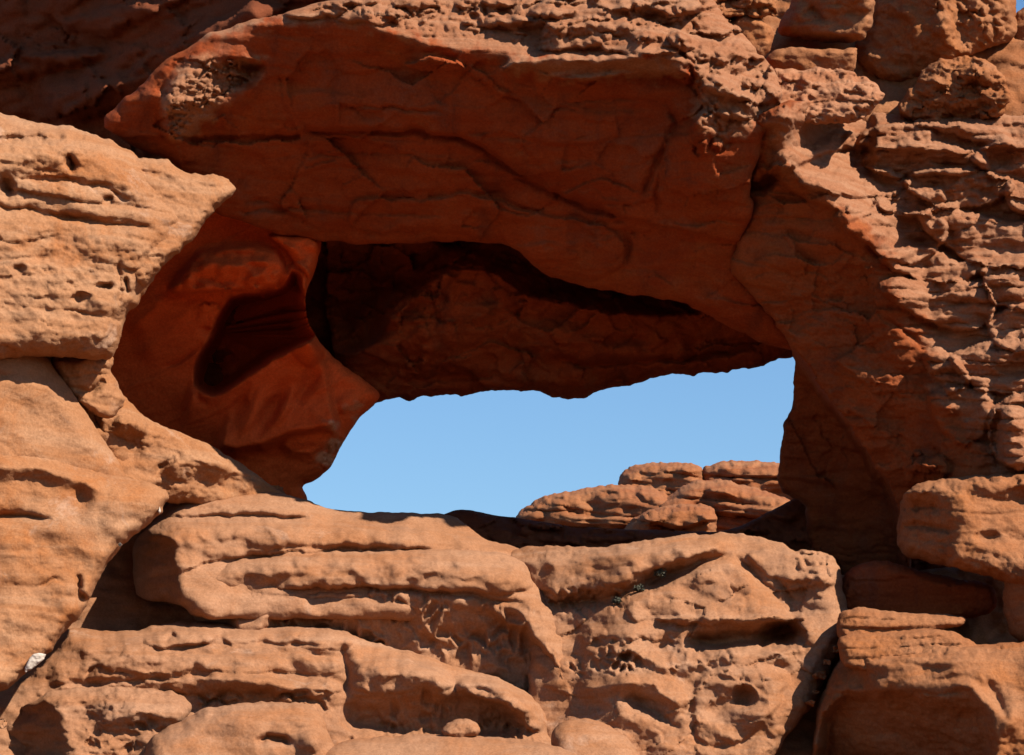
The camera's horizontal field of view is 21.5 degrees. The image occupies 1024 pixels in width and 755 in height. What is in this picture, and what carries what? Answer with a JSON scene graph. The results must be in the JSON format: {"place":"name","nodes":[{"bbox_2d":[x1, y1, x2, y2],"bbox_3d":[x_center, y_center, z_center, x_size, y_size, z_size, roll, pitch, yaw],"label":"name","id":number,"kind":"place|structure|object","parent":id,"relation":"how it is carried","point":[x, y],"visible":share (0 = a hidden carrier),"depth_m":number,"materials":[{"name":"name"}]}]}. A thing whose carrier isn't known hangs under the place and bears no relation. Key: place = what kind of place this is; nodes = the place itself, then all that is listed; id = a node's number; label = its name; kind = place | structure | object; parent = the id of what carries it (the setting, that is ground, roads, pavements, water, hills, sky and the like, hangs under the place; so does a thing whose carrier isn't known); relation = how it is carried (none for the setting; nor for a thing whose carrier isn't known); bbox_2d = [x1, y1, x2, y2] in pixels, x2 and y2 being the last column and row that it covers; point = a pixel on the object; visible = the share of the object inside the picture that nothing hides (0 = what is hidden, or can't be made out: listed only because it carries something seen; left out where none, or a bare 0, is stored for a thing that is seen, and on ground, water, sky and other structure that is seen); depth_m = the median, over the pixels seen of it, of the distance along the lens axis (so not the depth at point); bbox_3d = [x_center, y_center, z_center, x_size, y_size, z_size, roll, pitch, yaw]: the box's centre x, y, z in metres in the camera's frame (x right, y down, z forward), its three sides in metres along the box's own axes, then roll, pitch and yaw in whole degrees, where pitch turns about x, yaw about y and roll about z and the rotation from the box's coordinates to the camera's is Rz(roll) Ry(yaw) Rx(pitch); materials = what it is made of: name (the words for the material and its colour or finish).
{"place":"outdoors","nodes":[
{"label":"outdoors","id":0,"kind":"place"},
{"bbox_2d":[46,357,128,460],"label":"bedrock","id":1,"kind":"structure","parent":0,"point":[118,446],"depth_m":30.07,"materials":[{"name":"orange stone"}]},
{"bbox_2d":[51,357,124,418],"bbox_3d":[-4.597,0.066,29.325,0.791,0.951,1.664,1,-12,-7],"label":"rock block","id":2,"kind":"object","parent":1,"relation":"on","point":[93,385],"visible":0.91,"depth_m":28.67,"materials":[{"name":"beige stone"}]},
{"bbox_2d":[0,113,177,359],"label":"boulder","id":3,"kind":"object","parent":1,"relation":"on","point":[87,220],"visible":0.96,"depth_m":28.19,"materials":[{"name":"beige stone"}]},
{"bbox_2d":[135,158,235,285],"bbox_3d":[-3.646,-1.642,29.581,1.207,1.744,2.107,0,-12,0],"label":"rock block","id":4,"kind":"object","parent":3,"relation":"on","point":[194,201],"visible":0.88,"depth_m":29.05,"materials":[{"name":"beige stone"}]},
{"bbox_2d":[0,0,328,158],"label":"rock wall","id":5,"kind":"structure","parent":0,"point":[86,65],"depth_m":33.27,"materials":[{"name":"stone"}]},
{"bbox_2d":[68,502,1020,754],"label":"bedrock","id":6,"kind":"structure","parent":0,"point":[116,602],"depth_m":30.79,"materials":[{"name":"stone"}]},
{"bbox_2d":[7,686,191,754],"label":"rock ledge","id":7,"kind":"object","parent":6,"relation":"on","point":[115,720],"visible":0.96,"depth_m":27.66,"materials":[{"name":"stone"}]},
{"bbox_2d":[0,621,550,754],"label":"rock ledge","id":8,"kind":"object","parent":6,"relation":"on","point":[346,685],"visible":0.64,"depth_m":28.73,"materials":[{"name":"stone"}]},
{"bbox_2d":[132,492,518,620],"bbox_3d":[-2.113,2.153,31.341,4.803,1.774,3.992,0,-12,0],"label":"rock ledge","id":9,"kind":"object","parent":6,"relation":"on","point":[183,555],"visible":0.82,"depth_m":30.08,"materials":[{"name":"stone"}]},
{"bbox_2d":[94,390,286,504],"bbox_3d":[-3.693,0.909,31.555,3.425,1.417,1.949,9,-15,-37],"label":"rock slab","id":10,"kind":"object","parent":9,"relation":"on","point":[179,467],"visible":0.73,"depth_m":30.48,"materials":[{"name":"beige stone"}]},
{"bbox_2d":[193,549,562,692],"bbox_3d":[-1.534,2.900,30.752,4.476,1.850,2.817,0,-12,0],"label":"rock ledge","id":11,"kind":"object","parent":6,"relation":"on","point":[490,613],"visible":0.67,"depth_m":29.76,"materials":[{"name":"stone"}]},
{"bbox_2d":[104,0,1023,571],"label":"rock arch","id":12,"kind":"object","parent":6,"relation":"on","point":[558,198],"visible":0.88,"depth_m":30.70,"materials":[{"name":"red stone"}]},
{"bbox_2d":[714,0,777,19],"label":"rock block","id":13,"kind":"object","parent":12,"relation":"on","point":[733,9],"visible":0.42,"depth_m":30.53,"materials":[{"name":"brown stone"}]},
{"bbox_2d":[731,16,773,56],"bbox_3d":[2.670,-3.852,31.120,0.622,0.971,1.491,0,-12,0],"label":"rock block","id":14,"kind":"object","parent":12,"relation":"on","point":[758,33],"visible":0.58,"depth_m":30.46,"materials":[{"name":"brown stone"}]},
{"bbox_2d":[774,66,884,124],"bbox_3d":[3.514,-3.237,31.186,1.488,1.098,1.862,0,-12,0],"label":"rock slab","id":15,"kind":"object","parent":12,"relation":"on","point":[837,95],"visible":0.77,"depth_m":30.49,"materials":[{"name":"brown stone"}]},
{"bbox_2d":[766,47,856,70],"bbox_3d":[3.613,-3.731,32.346,1.145,0.702,1.512,-2,-12,12],"label":"rock block","id":16,"kind":"object","parent":15,"relation":"on","point":[800,58],"visible":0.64,"depth_m":31.67,"materials":[{"name":"brown stone"}]},
{"bbox_2d":[898,55,1010,121],"bbox_3d":[5.239,-3.413,32.260,1.313,1.034,1.755,0,-12,0],"label":"boulder","id":17,"kind":"object","parent":12,"relation":"on","point":[966,86],"visible":0.98,"depth_m":31.68,"materials":[{"name":"brown stone"}]},
{"bbox_2d":[511,532,847,754],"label":"rock slab","id":18,"kind":"object","parent":6,"relation":"on","point":[721,643],"visible":0.89,"depth_m":29.29,"materials":[{"name":"stone"}]},
{"bbox_2d":[551,718,638,754],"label":"boulder","id":19,"kind":"object","parent":18,"relation":"on","point":[585,736],"visible":0.93,"depth_m":27.61,"materials":[{"name":"stone"}]},
{"bbox_2d":[612,596,621,604],"bbox_3d":[1.161,2.448,29.606,0.118,0.098,0.136,3,-12,-15],"label":"shrub","id":20,"kind":"object","parent":18,"relation":"on","point":[615,600],"visible":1,"depth_m":29.60,"materials":[{"name":"green plant"}]},
{"bbox_2d":[633,583,644,591],"bbox_3d":[1.403,2.315,29.663,0.125,0.106,0.142,-7,-14,30],"label":"shrub","id":21,"kind":"object","parent":18,"relation":"on","point":[637,588],"visible":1,"depth_m":29.64,"materials":[{"name":"green plant"}]},
{"bbox_2d":[653,568,666,577],"bbox_3d":[1.636,2.151,29.726,0.167,0.126,0.166,0,-12,0],"label":"shrub","id":22,"kind":"object","parent":18,"relation":"on","point":[660,572],"visible":1,"depth_m":29.71,"materials":[{"name":"green plant"}]},
{"bbox_2d":[805,700,814,706],"bbox_3d":[3.173,3.471,28.704,0.110,0.079,0.270,0,-12,0],"label":"stone","id":23,"kind":"object","parent":18,"relation":"on","point":[810,702],"visible":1,"depth_m":28.63,"materials":[{"name":"brown stone"}]},
{"bbox_2d":[812,671,826,679],"bbox_3d":[3.315,3.207,28.972,0.146,0.097,0.298,-3,-12,14],"label":"stone","id":24,"kind":"object","parent":18,"relation":"on","point":[820,675],"visible":1,"depth_m":28.89,"materials":[{"name":"brown stone"}]},
{"bbox_2d":[823,659,830,664],"bbox_3d":[3.390,3.071,29.044,0.083,0.066,0.179,0,-12,0],"label":"stone","id":25,"kind":"object","parent":18,"relation":"on","point":[827,662],"visible":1,"depth_m":29.01,"materials":[{"name":"brown stone"}]},
{"bbox_2d":[832,645,838,652],"bbox_3d":[3.526,2.952,29.226,0.136,0.101,0.334,0,-12,0],"label":"stone","id":26,"kind":"object","parent":18,"relation":"on","point":[835,649],"visible":0.48,"depth_m":29.11,"materials":[{"name":"brown stone"}]},
{"bbox_2d":[446,499,945,574],"bbox_3d":[2.305,2.356,33.566,6.735,2.143,3.494,0,-12,0],"label":"rock ledge","id":27,"kind":"object","parent":6,"relation":"on","point":[785,523],"visible":0.1,"depth_m":33.06,"materials":[{"name":"stone"}]},
{"bbox_2d":[625,503,716,531],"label":"boulder","id":28,"kind":"object","parent":27,"relation":"on","point":[689,517],"visible":0.47,"depth_m":47.79,"materials":[{"name":"brown stone"}]},
{"bbox_2d":[659,479,789,531],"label":"boulder","id":29,"kind":"object","parent":28,"relation":"on","point":[733,504],"visible":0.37,"depth_m":49.72,"materials":[{"name":"brown stone"}]},
{"bbox_2d":[516,484,667,528],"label":"boulder","id":30,"kind":"object","parent":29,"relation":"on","point":[612,506],"visible":0.46,"depth_m":51.93,"materials":[{"name":"brown stone"}]},
{"bbox_2d":[618,462,702,494],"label":"boulder","id":31,"kind":"object","parent":29,"relation":"on","point":[669,478],"visible":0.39,"depth_m":56.09,"materials":[{"name":"brown stone"}]},
{"bbox_2d":[702,460,792,499],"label":"boulder","id":32,"kind":"object","parent":29,"relation":"on","point":[761,476],"visible":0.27,"depth_m":55.04,"materials":[{"name":"brown stone"}]},
{"bbox_2d":[812,642,1023,754],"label":"boulder","id":33,"kind":"object","parent":6,"relation":"on","point":[955,700],"visible":0.96,"depth_m":27.80,"materials":[{"name":"brown stone"}]},
{"bbox_2d":[837,629,976,670],"bbox_3d":[4.272,2.966,28.807,1.526,0.542,1.682,-2,-12,10],"label":"rock ledge","id":34,"kind":"object","parent":33,"relation":"on","point":[855,650],"visible":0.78,"depth_m":28.27,"materials":[{"name":"brown stone"}]},
{"bbox_2d":[836,607,965,636],"bbox_3d":[4.240,2.751,29.312,1.381,0.488,1.551,-2,-12,9],"label":"rock ledge","id":35,"kind":"object","parent":34,"relation":"on","point":[858,620],"visible":0.8,"depth_m":28.71,"materials":[{"name":"brown stone"}]},
{"bbox_2d":[1002,582,1023,641],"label":"boulder","id":36,"kind":"object","parent":33,"relation":"on","point":[1013,601],"visible":0.78,"depth_m":28.69,"materials":[{"name":"brown stone"}]},
{"bbox_2d":[896,472,1023,584],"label":"boulder","id":37,"kind":"object","parent":36,"relation":"on","point":[973,523],"visible":1,"depth_m":29.07,"materials":[{"name":"brown stone"}]},
{"bbox_2d":[842,560,996,618],"bbox_3d":[4.639,2.482,30.765,1.947,0.729,1.470,-4,-13,18],"label":"rock slab","id":38,"kind":"object","parent":6,"relation":"on","point":[887,585],"visible":0.79,"depth_m":30.13,"materials":[{"name":"red stone"}]},
{"bbox_2d":[303,0,1023,516],"label":"sky","id":39,"kind":"structure","parent":0,"point":[499,452],"materials":[{"name":"blue"}]},
{"bbox_2d":[730,0,1023,122],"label":"bedrock","id":40,"kind":"structure","parent":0,"point":[1006,60],"depth_m":32.92,"materials":[{"name":"brown stone"}]},
{"bbox_2d":[778,0,874,42],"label":"rock block","id":41,"kind":"object","parent":40,"relation":"on","point":[836,21],"visible":1,"depth_m":31.88,"materials":[{"name":"brown stone"}]},
{"bbox_2d":[855,0,1017,81],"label":"boulder","id":42,"kind":"object","parent":40,"relation":"on","point":[903,40],"visible":0.91,"depth_m":32.71,"materials":[{"name":"brown stone"}]},
{"bbox_2d":[1015,7,1023,39],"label":"boulder","id":43,"kind":"object","parent":40,"relation":"on","point":[1019,34],"visible":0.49,"depth_m":33.28,"materials":[{"name":"brown stone"}]},
{"bbox_3d":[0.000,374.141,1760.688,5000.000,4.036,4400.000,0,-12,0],"label":"ground","id":44,"kind":"structure","parent":0,"visible":0},
{"bbox_2d":[0,455,168,690],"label":"rock slab","id":45,"kind":"object","parent":44,"relation":"on","point":[66,530],"visible":0.98,"depth_m":27.47,"materials":[{"name":"beige stone"}]},
{"bbox_2d":[0,719,7,728],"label":"stone","id":46,"kind":"object","parent":45,"relation":"on","point":[3,723],"visible":1,"depth_m":26.71,"materials":[{"name":"orange stone"}]},
{"bbox_2d":[25,653,45,672],"bbox_3d":[-4.761,2.849,26.888,0.202,0.205,0.200,3,-12,-15],"label":"stone","id":47,"kind":"object","parent":45,"relation":"on","point":[36,659],"visible":1,"depth_m":26.81,"materials":[{"name":"beige stone"}]},
{"bbox_2d":[0,356,125,475],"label":"boulder","id":48,"kind":"object","parent":45,"relation":"on","point":[43,413],"visible":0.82,"depth_m":27.98,"materials":[{"name":"beige stone"}]},
{"bbox_2d":[144,701,333,754],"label":"boulder","id":49,"kind":"object","parent":44,"relation":"on","point":[273,728],"visible":0.99,"depth_m":27.04,"materials":[{"name":"stone"}]},
{"bbox_2d":[326,734,576,754],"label":"rock slab","id":50,"kind":"object","parent":44,"relation":"on","point":[423,744],"visible":0.98,"depth_m":26.98,"materials":[{"name":"stone"}]},
{"bbox_2d":[441,718,479,736],"bbox_3d":[-0.521,3.601,27.515,0.398,0.234,0.563,0,-12,0],"label":"stone","id":51,"kind":"object","parent":50,"relation":"on","point":[465,727],"visible":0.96,"depth_m":27.28,"materials":[{"name":"stone"}]}
]}

